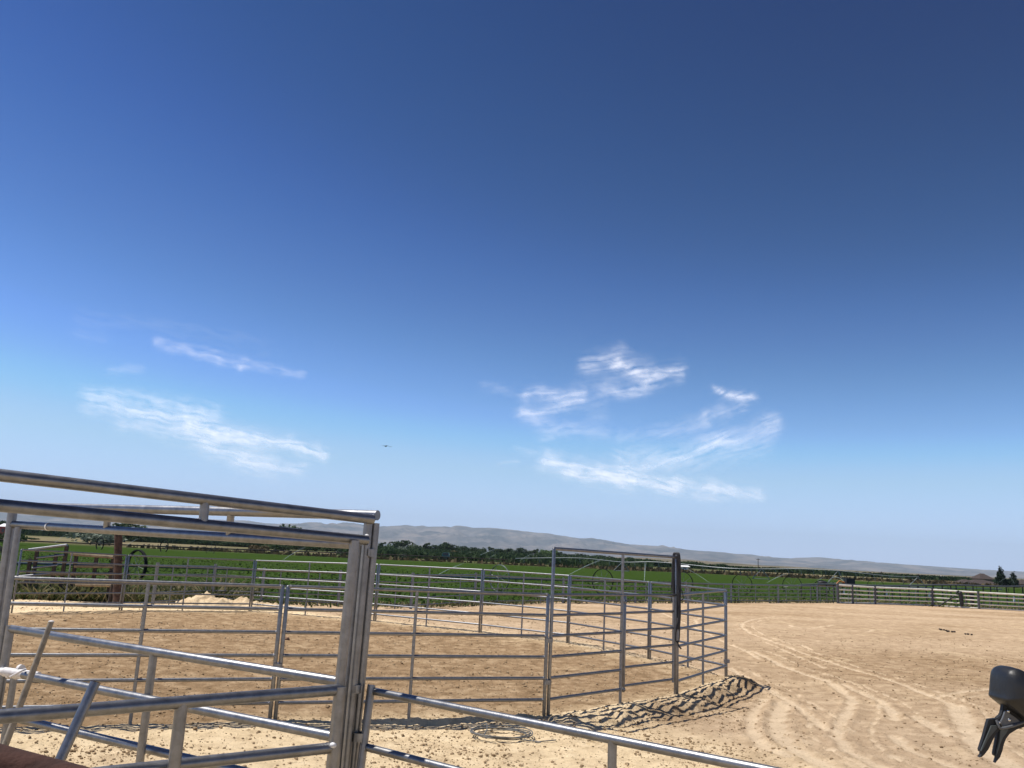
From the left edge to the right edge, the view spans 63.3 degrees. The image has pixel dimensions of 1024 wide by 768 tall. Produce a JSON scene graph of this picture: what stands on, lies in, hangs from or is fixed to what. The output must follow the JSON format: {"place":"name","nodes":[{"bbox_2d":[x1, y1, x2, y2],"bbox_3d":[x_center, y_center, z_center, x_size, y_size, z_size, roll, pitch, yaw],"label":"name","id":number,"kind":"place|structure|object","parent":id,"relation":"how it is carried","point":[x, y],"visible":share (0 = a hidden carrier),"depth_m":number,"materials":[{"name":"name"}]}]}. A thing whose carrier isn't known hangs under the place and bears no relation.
{"place":"outdoors","nodes":[
{"label":"outdoors","id":0,"kind":"place"},
{"bbox_2d":[0,523,5,534],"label":"barn","id":1,"kind":"structure","parent":0,"point":[2,528],"depth_m":319.92,"materials":[{"name":"white metal"}]},
{"bbox_2d":[0,744,89,767],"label":"rusty pipe","id":2,"kind":"object","parent":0,"point":[12,757],"visible":1,"depth_m":1.33,"materials":[{"name":"brown metal"}]},
{"bbox_2d":[184,416,270,441],"bbox_3d":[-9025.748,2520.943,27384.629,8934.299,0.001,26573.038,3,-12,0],"label":"cloud","id":3,"kind":"structure","parent":0,"point":[214,433],"depth_m":20755.60,"materials":[{"name":"white"}]},
{"bbox_2d":[0,535,1023,767],"bbox_3d":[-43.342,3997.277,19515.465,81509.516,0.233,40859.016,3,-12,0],"label":"ground","id":4,"kind":"structure","parent":0,"point":[883,625],"depth_m":15.31,"materials":[{"name":"soil"}]},
{"bbox_2d":[0,532,26,544],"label":"shrub","id":5,"kind":"object","parent":4,"relation":"on","point":[22,537],"visible":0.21,"depth_m":117.20,"materials":[{"name":"green plant"}]},
{"bbox_2d":[2,620,54,745],"bbox_3d":[-2.713,2.065,4.320,0.042,1.605,0.385,-9,-16,44],"label":"leaning stake","id":6,"kind":"object","parent":4,"relation":"on","point":[23,697],"visible":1,"depth_m":4.49,"materials":[{"name":"white paint"}]},
{"bbox_2d":[21,529,91,537],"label":"hedge","id":7,"kind":"object","parent":4,"relation":"on","point":[30,532],"visible":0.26,"depth_m":392.54,"materials":[{"name":"green plant"}]},
{"bbox_2d":[19,544,113,599],"bbox_3d":[-14.058,5.926,26.154,3.063,1.765,0.229,3,-12,0],"label":"loading chute","id":8,"kind":"object","parent":4,"relation":"on","point":[35,567],"visible":0.7,"depth_m":26.16,"materials":[{"name":"brown metal"}]},
{"bbox_2d":[10,549,127,612],"bbox_3d":[-11.820,5.327,22.328,0.047,1.672,2.853,-6,-15,37],"label":"corral panel","id":9,"kind":"object","parent":4,"relation":"on","point":[67,583],"visible":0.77,"depth_m":22.30,"materials":[{"name":"metal"}]},
{"bbox_2d":[75,584,110,586],"bbox_3d":[-12.748,6.139,25.363,1.382,0.153,0.100,-1,-12,17],"label":"fallen plank","id":10,"kind":"object","parent":4,"relation":"on","point":[97,585],"visible":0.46,"depth_m":25.32,"materials":[{"name":"brown wood"}]},
{"bbox_2d":[64,532,126,544],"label":"shrub","id":11,"kind":"object","parent":4,"relation":"on","point":[94,537],"visible":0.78,"depth_m":156.12,"materials":[{"name":"green plant"}]},
{"bbox_2d":[108,569,113,601],"bbox_3d":[-11.868,5.945,24.697,0.170,1.354,0.120,3,-12,0],"label":"old post","id":12,"kind":"object","parent":4,"relation":"on","point":[110,597],"visible":0.46,"depth_m":24.61,"materials":[{"name":"brown wood"}]},
{"bbox_2d":[112,535,123,603],"bbox_3d":[-11.726,5.526,24.781,0.590,2.318,0.372,3,-12,0],"label":"post","id":13,"kind":"object","parent":4,"relation":"on","point":[118,540],"visible":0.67,"depth_m":24.73,"materials":[{"name":"brown wood"}]},
{"bbox_2d":[111,523,148,541],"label":"tree","id":14,"kind":"object","parent":4,"relation":"on","point":[128,537],"visible":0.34,"depth_m":254.09,"materials":[{"name":"green plant"}]},
{"bbox_2d":[131,538,147,541],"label":"shrub","id":15,"kind":"object","parent":4,"relation":"on","point":[139,540],"visible":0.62,"depth_m":291.49,"materials":[{"name":"green plant"}]},
{"bbox_2d":[2,576,284,723],"bbox_3d":[-4.474,3.014,9.274,3.622,1.630,0.047,7,-12,-21],"label":"corral panel","id":16,"kind":"object","parent":4,"relation":"on","point":[142,631],"visible":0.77,"depth_m":9.46,"materials":[{"name":"metal"}]},
{"bbox_2d":[151,562,214,604],"bbox_3d":[-10.457,6.408,26.590,0.104,1.335,2.733,-2,-12,20],"label":"fence section","id":17,"kind":"object","parent":4,"relation":"on","point":[155,586],"visible":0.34,"depth_m":25.98,"materials":[{"name":"grey metal"}]},
{"bbox_2d":[0,469,374,767],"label":"bow frame","id":18,"kind":"object","parent":4,"relation":"on","point":[205,523],"visible":1,"depth_m":3.48,"materials":[{"name":"metal"}]},
{"bbox_2d":[55,681,100,760],"bbox_3d":[-1.446,1.236,2.612,0.034,0.554,0.267,-2,-12,21],"label":"leaning pipe","id":19,"kind":"object","parent":18,"relation":"attached to","point":[77,722],"visible":1,"depth_m":2.69,"materials":[{"name":"metal"}]},
{"bbox_2d":[0,684,345,767],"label":"front gate","id":20,"kind":"structure","parent":18,"relation":"attached to","point":[179,705],"depth_m":3.22,"materials":[{"name":"metal"}]},
{"bbox_2d":[353,684,361,693],"bbox_3d":[-0.705,1.372,3.740,0.052,0.038,0.062,3,-12,0],"label":"post clamp","id":21,"kind":"object","parent":18,"relation":"attached to","point":[356,689],"visible":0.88,"depth_m":3.72,"materials":[{"name":"metal"}]},
{"bbox_2d":[121,555,254,610],"bbox_3d":[-9.415,5.886,24.345,3.589,1.593,0.047,10,-13,-31],"label":"corral panel","id":22,"kind":"object","parent":4,"relation":"on","point":[184,593],"visible":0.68,"depth_m":24.27,"materials":[{"name":"metal"}]},
{"bbox_2d":[0,503,380,767],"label":"bow frame","id":23,"kind":"object","parent":4,"relation":"on","point":[11,542],"visible":0.52,"depth_m":4.36,"materials":[{"name":"metal"}]},
{"bbox_2d":[0,625,348,767],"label":"back gate","id":24,"kind":"structure","parent":23,"relation":"attached to","point":[141,747],"depth_m":4.29,"materials":[{"name":"metal"}]},
{"bbox_2d":[0,664,40,679],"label":"gate latch","id":25,"kind":"object","parent":24,"relation":"attached to","point":[11,673],"visible":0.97,"depth_m":4.69,"materials":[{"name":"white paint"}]},
{"bbox_2d":[353,731,363,741],"bbox_3d":[-0.680,1.573,3.704,0.060,0.037,0.054,3,-12,0],"label":"post clamp","id":26,"kind":"object","parent":23,"relation":"attached to","point":[357,737],"visible":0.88,"depth_m":3.68,"materials":[{"name":"metal"}]},
{"bbox_2d":[368,548,375,557],"bbox_3d":[-0.658,0.784,3.861,0.052,0.044,0.062,3,-12,0],"label":"post clamp","id":27,"kind":"object","parent":23,"relation":"attached to","point":[371,552],"visible":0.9,"depth_m":3.84,"materials":[{"name":"metal"}]},
{"bbox_2d":[171,591,236,605],"bbox_3d":[-9.484,6.713,25.782,2.750,0.564,2.250,3,-12,0],"label":"sand heap","id":28,"kind":"object","parent":4,"relation":"on","point":[204,599],"visible":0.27,"depth_m":25.46,"materials":[{"name":"beige sand"}]},
{"bbox_2d":[197,540,218,545],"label":"shrub","id":29,"kind":"object","parent":4,"relation":"on","point":[205,542],"visible":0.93,"depth_m":292.53,"materials":[{"name":"green plant"}]},
{"bbox_2d":[126,536,321,550],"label":"understory","id":30,"kind":"object","parent":4,"relation":"on","point":[172,540],"visible":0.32,"depth_m":294.38,"materials":[{"name":"green plant"}]},
{"bbox_2d":[217,541,249,546],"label":"shrub","id":31,"kind":"object","parent":4,"relation":"on","point":[227,543],"visible":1,"depth_m":291.23,"materials":[{"name":"green plant"}]},
{"bbox_2d":[211,564,262,599],"bbox_3d":[-9.312,6.808,28.193,1.676,1.303,0.103,8,-13,-26],"label":"fence section","id":32,"kind":"object","parent":4,"relation":"on","point":[214,578],"visible":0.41,"depth_m":28.02,"materials":[{"name":"grey metal"}]},
{"bbox_2d":[228,596,260,606],"bbox_3d":[-8.657,7.011,26.648,2.375,0.383,1.750,3,-12,0],"label":"sand heap","id":33,"kind":"object","parent":4,"relation":"on","point":[241,599],"visible":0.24,"depth_m":26.47,"materials":[{"name":"beige sand"}]},
{"bbox_2d":[248,545,269,550],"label":"shrub","id":34,"kind":"object","parent":4,"relation":"on","point":[258,547],"visible":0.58,"depth_m":161.50,"materials":[{"name":"brown plant"}]},
{"bbox_2d":[270,544,293,549],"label":"shrub","id":35,"kind":"object","parent":4,"relation":"on","point":[278,547],"visible":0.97,"depth_m":224.32,"materials":[{"name":"green plant"}]},
{"bbox_2d":[279,524,301,546],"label":"tree","id":36,"kind":"object","parent":4,"relation":"on","point":[293,526],"visible":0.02,"depth_m":294.65,"materials":[{"name":"green plant"}]},
{"bbox_2d":[0,537,585,559],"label":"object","id":37,"kind":"object","parent":4,"relation":"on","point":[167,546],"visible":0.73,"depth_m":126.71,"materials":[{"name":"metal"}]},
{"bbox_2d":[259,568,338,605],"bbox_3d":[-7.308,7.039,28.674,2.661,1.233,0.104,4,-12,-5],"label":"fence section","id":38,"kind":"object","parent":4,"relation":"on","point":[263,582],"visible":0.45,"depth_m":28.63,"materials":[{"name":"grey metal"}]},
{"bbox_2d":[290,545,323,550],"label":"shrub","id":39,"kind":"object","parent":4,"relation":"on","point":[308,548],"visible":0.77,"depth_m":233.50,"materials":[{"name":"green plant"}]},
{"bbox_2d":[250,560,378,620],"bbox_3d":[-5.870,6.042,24.475,4.316,1.666,0.047,-2,-12,22],"label":"corral panel","id":40,"kind":"object","parent":4,"relation":"on","point":[307,590],"visible":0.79,"depth_m":24.60,"materials":[{"name":"metal"}]},
{"bbox_2d":[321,547,335,551],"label":"shrub","id":41,"kind":"object","parent":4,"relation":"on","point":[328,549],"visible":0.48,"depth_m":251.81,"materials":[{"name":"green plant"}]},
{"bbox_2d":[336,570,411,607],"bbox_3d":[-4.780,7.209,28.996,2.561,1.265,0.102,5,-12,-11],"label":"fence section","id":42,"kind":"object","parent":4,"relation":"on","point":[339,584],"visible":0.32,"depth_m":29.03,"materials":[{"name":"grey metal"}]},
{"bbox_2d":[387,540,412,547],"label":"tree","id":43,"kind":"object","parent":4,"relation":"on","point":[400,543],"visible":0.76,"depth_m":495.52,"materials":[{"name":"green plant"}]},
{"bbox_2d":[273,585,549,719],"bbox_3d":[-1.151,3.420,10.471,3.453,1.627,0.047,7,-12,-19],"label":"corral panel","id":44,"kind":"object","parent":4,"relation":"on","point":[414,634],"visible":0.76,"depth_m":10.51,"materials":[{"name":"metal"}]},
{"bbox_2d":[273,662,282,666],"bbox_3d":[-2.790,3.353,9.889,0.109,0.060,0.112,3,-12,0],"label":"panel clamp","id":45,"kind":"object","parent":44,"relation":"attached to","point":[277,664],"visible":0.56,"depth_m":9.85,"materials":[{"name":"metal"}]},
{"bbox_2d":[544,679,551,684],"bbox_3d":[0.466,3.933,10.961,0.109,0.060,0.112,3,-12,0],"label":"panel clamp","id":46,"kind":"object","parent":44,"relation":"attached to","point":[547,682],"visible":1,"depth_m":10.91,"materials":[{"name":"metal"}]},
{"bbox_2d":[545,638,552,642],"bbox_3d":[0.490,3.414,11.067,0.109,0.060,0.112,3,-12,0],"label":"panel clamp","id":47,"kind":"object","parent":44,"relation":"attached to","point":[548,640],"visible":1,"depth_m":11.02,"materials":[{"name":"metal"}]},
{"bbox_2d":[408,543,423,548],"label":"tree","id":48,"kind":"object","parent":4,"relation":"on","point":[415,546],"visible":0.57,"depth_m":486.76,"materials":[{"name":"green plant"}]},
{"bbox_2d":[422,543,431,548],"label":"tree","id":49,"kind":"object","parent":4,"relation":"on","point":[426,546],"visible":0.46,"depth_m":492.73,"materials":[{"name":"green plant"}]},
{"bbox_2d":[375,564,482,632],"bbox_3d":[-2.329,5.861,22.817,3.496,1.695,0.047,-4,-13,29],"label":"corral panel","id":50,"kind":"object","parent":4,"relation":"on","point":[427,597],"visible":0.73,"depth_m":22.79,"materials":[{"name":"metal"}]},
{"bbox_2d":[429,545,440,548],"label":"tree","id":51,"kind":"object","parent":4,"relation":"on","point":[436,547],"visible":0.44,"depth_m":497.74,"materials":[{"name":"green plant"}]},
{"bbox_2d":[409,573,475,608],"bbox_3d":[-2.503,7.781,31.324,0.103,1.293,4.873,-3,-13,25],"label":"fence section","id":52,"kind":"object","parent":4,"relation":"on","point":[412,584],"visible":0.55,"depth_m":31.01,"materials":[{"name":"grey metal"}]},
{"bbox_2d":[441,552,449,560],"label":"parked truck","id":53,"kind":"object","parent":4,"relation":"on","point":[444,554],"visible":0.62,"depth_m":180.32,"materials":[{"name":"teal paint"}]},
{"bbox_2d":[440,542,458,549],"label":"tree","id":54,"kind":"object","parent":4,"relation":"on","point":[446,545],"visible":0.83,"depth_m":463.15,"materials":[{"name":"green plant"}]},
{"bbox_2d":[467,547,481,551],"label":"tree","id":55,"kind":"object","parent":4,"relation":"on","point":[475,549],"visible":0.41,"depth_m":475.91,"materials":[{"name":"green plant"}]},
{"bbox_2d":[336,546,653,567],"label":"understory","id":56,"kind":"object","parent":4,"relation":"on","point":[545,559],"visible":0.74,"depth_m":197.75,"materials":[{"name":"green plant"}]},
{"bbox_2d":[492,548,504,552],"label":"tree","id":57,"kind":"object","parent":4,"relation":"on","point":[500,550],"visible":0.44,"depth_m":462.92,"materials":[{"name":"green plant"}]},
{"bbox_2d":[0,546,1008,595],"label":"wheel line","id":58,"kind":"object","parent":4,"relation":"on","point":[145,559],"visible":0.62,"depth_m":45.09,"materials":[{"name":"metal"}]},
{"bbox_2d":[0,599,1023,767],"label":"dirt clods","id":59,"kind":"object","parent":4,"relation":"on","point":[392,733],"visible":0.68,"depth_m":11.66,"materials":[{"name":"brown soil"}]},
{"bbox_2d":[258,602,283,608],"bbox_3d":[-7.884,7.131,26.707,1.875,0.258,1.500,3,-12,0],"label":"sand heap","id":60,"kind":"object","parent":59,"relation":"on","point":[266,603],"visible":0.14,"depth_m":26.64,"materials":[{"name":"beige sand"}]},
{"bbox_2d":[0,551,1023,608],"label":"crop plants","id":61,"kind":"object","parent":4,"relation":"on","point":[323,584],"visible":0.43,"depth_m":53.01,"materials":[{"name":"green plant"}]},
{"bbox_2d":[470,723,555,742],"bbox_3d":[0.010,4.107,9.805,1.017,0.114,0.669,3,-12,0],"label":"cable coil","id":62,"kind":"object","parent":4,"relation":"on","point":[499,737],"visible":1,"depth_m":9.84,"materials":[{"name":"black rubber"}]},
{"bbox_2d":[473,573,562,603],"bbox_3d":[0.388,8.762,35.442,0.102,1.295,5.611,-8,-16,42],"label":"fence section","id":63,"kind":"object","parent":4,"relation":"on","point":[497,588],"visible":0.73,"depth_m":35.08,"materials":[{"name":"grey metal"}]},
{"bbox_2d":[12,569,1023,609],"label":"weeds","id":64,"kind":"object","parent":4,"relation":"on","point":[39,587],"visible":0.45,"depth_m":28.55,"materials":[{"name":"green plant"}]},
{"bbox_2d":[513,548,526,553],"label":"tree","id":65,"kind":"object","parent":4,"relation":"on","point":[518,550],"visible":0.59,"depth_m":462.31,"materials":[{"name":"green plant"}]},
{"bbox_2d":[480,569,569,642],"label":"corral panel","id":66,"kind":"object","parent":4,"relation":"on","point":[522,606],"visible":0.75,"depth_m":21.05,"materials":[{"name":"metal"}]},
{"bbox_2d":[536,550,549,554],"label":"tree","id":67,"kind":"object","parent":4,"relation":"on","point":[543,552],"visible":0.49,"depth_m":492.84,"materials":[{"name":"green plant"}]},
{"bbox_2d":[126,544,1001,585],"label":"tall weeds","id":68,"kind":"object","parent":4,"relation":"on","point":[650,568],"visible":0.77,"depth_m":165.56,"materials":[{"name":"green plant"}]},
{"bbox_2d":[356,685,779,767],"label":"corral panel","id":69,"kind":"object","parent":4,"relation":"on","point":[611,740],"visible":1,"depth_m":3.22,"materials":[{"name":"metal"}]},
{"bbox_2d":[562,578,634,602],"bbox_3d":[4.148,9.743,39.022,5.066,1.163,0.104,13,-15,-40],"label":"fence section","id":70,"kind":"object","parent":4,"relation":"on","point":[582,585],"visible":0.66,"depth_m":38.57,"materials":[{"name":"grey metal"}]},
{"bbox_2d":[568,575,649,658],"bbox_3d":[2.172,5.344,19.046,0.047,1.758,2.898,10,-14,-31],"label":"corral panel","id":71,"kind":"object","parent":4,"relation":"on","point":[604,616],"visible":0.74,"depth_m":19.06,"materials":[{"name":"metal"}]},
{"bbox_2d":[546,547,676,715],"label":"tall gate","id":72,"kind":"structure","parent":4,"relation":"on","point":[623,612],"depth_m":12.15,"materials":[{"name":"metal"}]},
{"bbox_2d":[671,552,683,648],"bbox_3d":[2.656,3.474,13.354,0.203,1.510,0.077,-7,-15,40],"label":"black rope","id":73,"kind":"object","parent":72,"relation":"hanging from","point":[678,586],"visible":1,"depth_m":13.39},
{"bbox_2d":[634,581,685,602],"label":"fence section","id":74,"kind":"object","parent":4,"relation":"on","point":[635,585],"visible":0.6,"depth_m":41.52,"materials":[{"name":"grey metal"}]},
{"bbox_2d":[681,565,689,569],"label":"shed","id":75,"kind":"structure","parent":4,"relation":"on","point":[684,567],"depth_m":242.19,"materials":[{"name":"white metal"}]},
{"bbox_2d":[649,581,724,675],"bbox_3d":[3.496,4.952,16.726,0.046,1.789,2.477,8,-13,-25],"label":"corral panel","id":76,"kind":"object","parent":4,"relation":"on","point":[688,629],"visible":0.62,"depth_m":16.64,"materials":[{"name":"metal"}]},
{"bbox_2d":[677,589,727,693],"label":"corral panel","id":77,"kind":"object","parent":4,"relation":"on","point":[703,656],"visible":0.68,"depth_m":14.42,"materials":[{"name":"metal"}]},
{"bbox_2d":[685,582,730,602],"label":"fence section","id":78,"kind":"object","parent":4,"relation":"on","point":[708,596],"visible":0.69,"depth_m":44.49,"materials":[{"name":"grey metal"}]},
{"bbox_2d":[515,557,923,586],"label":"pivot","id":79,"kind":"object","parent":4,"relation":"on","point":[759,571],"visible":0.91,"depth_m":115.56,"materials":[{"name":"metal"}]},
{"bbox_2d":[730,583,777,602],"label":"fence section","id":80,"kind":"object","parent":4,"relation":"on","point":[738,592],"visible":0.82,"depth_m":46.83,"materials":[{"name":"grey metal"}]},
{"bbox_2d":[777,584,816,602],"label":"fence section","id":81,"kind":"object","parent":4,"relation":"on","point":[798,593],"visible":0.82,"depth_m":49.66,"materials":[{"name":"grey metal"}]},
{"bbox_2d":[816,585,836,602],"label":"fence section","id":82,"kind":"object","parent":4,"relation":"on","point":[820,597],"visible":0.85,"depth_m":51.65,"materials":[{"name":"grey metal"}]},
{"bbox_2d":[813,578,856,596],"bbox_3d":[25.148,15.776,64.517,3.295,1.450,0.849,3,-12,0],"label":"irrigation mover","id":83,"kind":"object","parent":4,"relation":"on","point":[849,581],"visible":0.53,"depth_m":64.33,"materials":[{"name":"orange paint"}]},
{"bbox_2d":[651,562,1021,581],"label":"understory","id":84,"kind":"object","parent":4,"relation":"on","point":[842,573],"visible":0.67,"depth_m":295.75,"materials":[{"name":"green plant"}]},
{"bbox_2d":[836,584,851,603],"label":"fence section","id":85,"kind":"object","parent":4,"relation":"on","point":[840,593],"visible":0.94,"depth_m":51.93,"materials":[{"name":"grey metal"}]},
{"bbox_2d":[851,585,874,603],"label":"fence section","id":86,"kind":"object","parent":4,"relation":"on","point":[853,594],"visible":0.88,"depth_m":52.79,"materials":[{"name":"grey metal"}]},
{"bbox_2d":[873,586,931,605],"bbox_3d":[25.424,13.822,53.983,4.567,1.176,0.163,6,-12,-16],"label":"fence section","id":87,"kind":"object","parent":4,"relation":"on","point":[889,595],"visible":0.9,"depth_m":53.85,"materials":[{"name":"grey metal"}]},
{"bbox_2d":[800,583,1023,605],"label":"post row","id":88,"kind":"object","parent":4,"relation":"on","point":[933,585],"visible":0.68,"depth_m":58.96,"materials":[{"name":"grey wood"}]},
{"bbox_2d":[938,595,954,606],"bbox_3d":[28.298,14.101,54.011,1.298,0.799,0.100,5,-12,-9],"label":"leaning pole","id":89,"kind":"object","parent":4,"relation":"on","point":[946,600],"visible":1,"depth_m":53.97,"materials":[{"name":"black metal"}]},
{"bbox_2d":[930,588,977,608],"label":"fence section","id":90,"kind":"object","parent":4,"relation":"on","point":[946,598],"visible":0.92,"depth_m":54.15,"materials":[{"name":"grey metal"}]},
{"bbox_2d":[956,591,963,606],"bbox_3d":[29.103,13.943,53.955,0.429,1.025,0.272,3,-12,0],"label":"hung cloth","id":91,"kind":"object","parent":90,"relation":"hanging from","point":[961,600],"visible":1,"depth_m":53.88,"materials":[{"name":"black fabric"}]},
{"bbox_2d":[955,579,994,584],"bbox_3d":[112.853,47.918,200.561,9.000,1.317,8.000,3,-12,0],"label":"house","id":92,"kind":"structure","parent":4,"relation":"on","point":[980,582],"depth_m":199.04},
{"bbox_2d":[971,573,993,581],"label":"house","id":93,"kind":"structure","parent":4,"relation":"on","point":[980,576],"depth_m":209.31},
{"bbox_2d":[976,591,1023,610],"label":"fence section","id":94,"kind":"object","parent":4,"relation":"on","point":[989,600],"visible":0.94,"depth_m":53.43,"materials":[{"name":"silver metal"}]},
{"bbox_2d":[993,566,1009,585],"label":"conifer tree","id":95,"kind":"object","parent":4,"relation":"on","point":[1000,577],"visible":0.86,"depth_m":185.70,"materials":[{"name":"green plant"}]},
{"bbox_2d":[1008,571,1020,587],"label":"conifer tree","id":96,"kind":"object","parent":4,"relation":"on","point":[1012,580],"visible":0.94,"depth_m":185.70,"materials":[{"name":"green plant"}]},
{"bbox_2d":[0,512,1023,578],"bbox_3d":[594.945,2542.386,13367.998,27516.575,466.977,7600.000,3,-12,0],"label":"mountains","id":97,"kind":"structure","parent":0,"point":[480,538],"depth_m":12070.48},
{"bbox_2d":[0,0,1023,571],"label":"sky","id":98,"kind":"structure","parent":0,"point":[331,233],"materials":[{"name":"blue"}]},
{"bbox_2d":[551,462,676,489],"bbox_3d":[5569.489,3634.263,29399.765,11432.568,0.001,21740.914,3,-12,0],"label":"cloud","id":99,"kind":"structure","parent":0,"point":[619,478],"depth_m":26795.53,"materials":[{"name":"white"}]},
{"bbox_2d":[614,362,639,373],"bbox_3d":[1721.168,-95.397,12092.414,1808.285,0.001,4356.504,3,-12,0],"label":"cloud","id":100,"kind":"structure","parent":0,"point":[619,364],"depth_m":11449.21,"materials":[{"name":"white"}]},
{"bbox_2d":[609,557,1023,579],"bbox_3d":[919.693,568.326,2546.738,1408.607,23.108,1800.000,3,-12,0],"label":"hills","id":101,"kind":"structure","parent":0,"point":[705,562],"depth_m":2080.88,"materials":[{"name":"soil"}]},
{"bbox_2d":[977,665,1023,762],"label":"jaw clamp","id":102,"kind":"object","parent":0,"point":[1006,689],"visible":1,"depth_m":1.27,"materials":[{"name":"black"}]}
]}

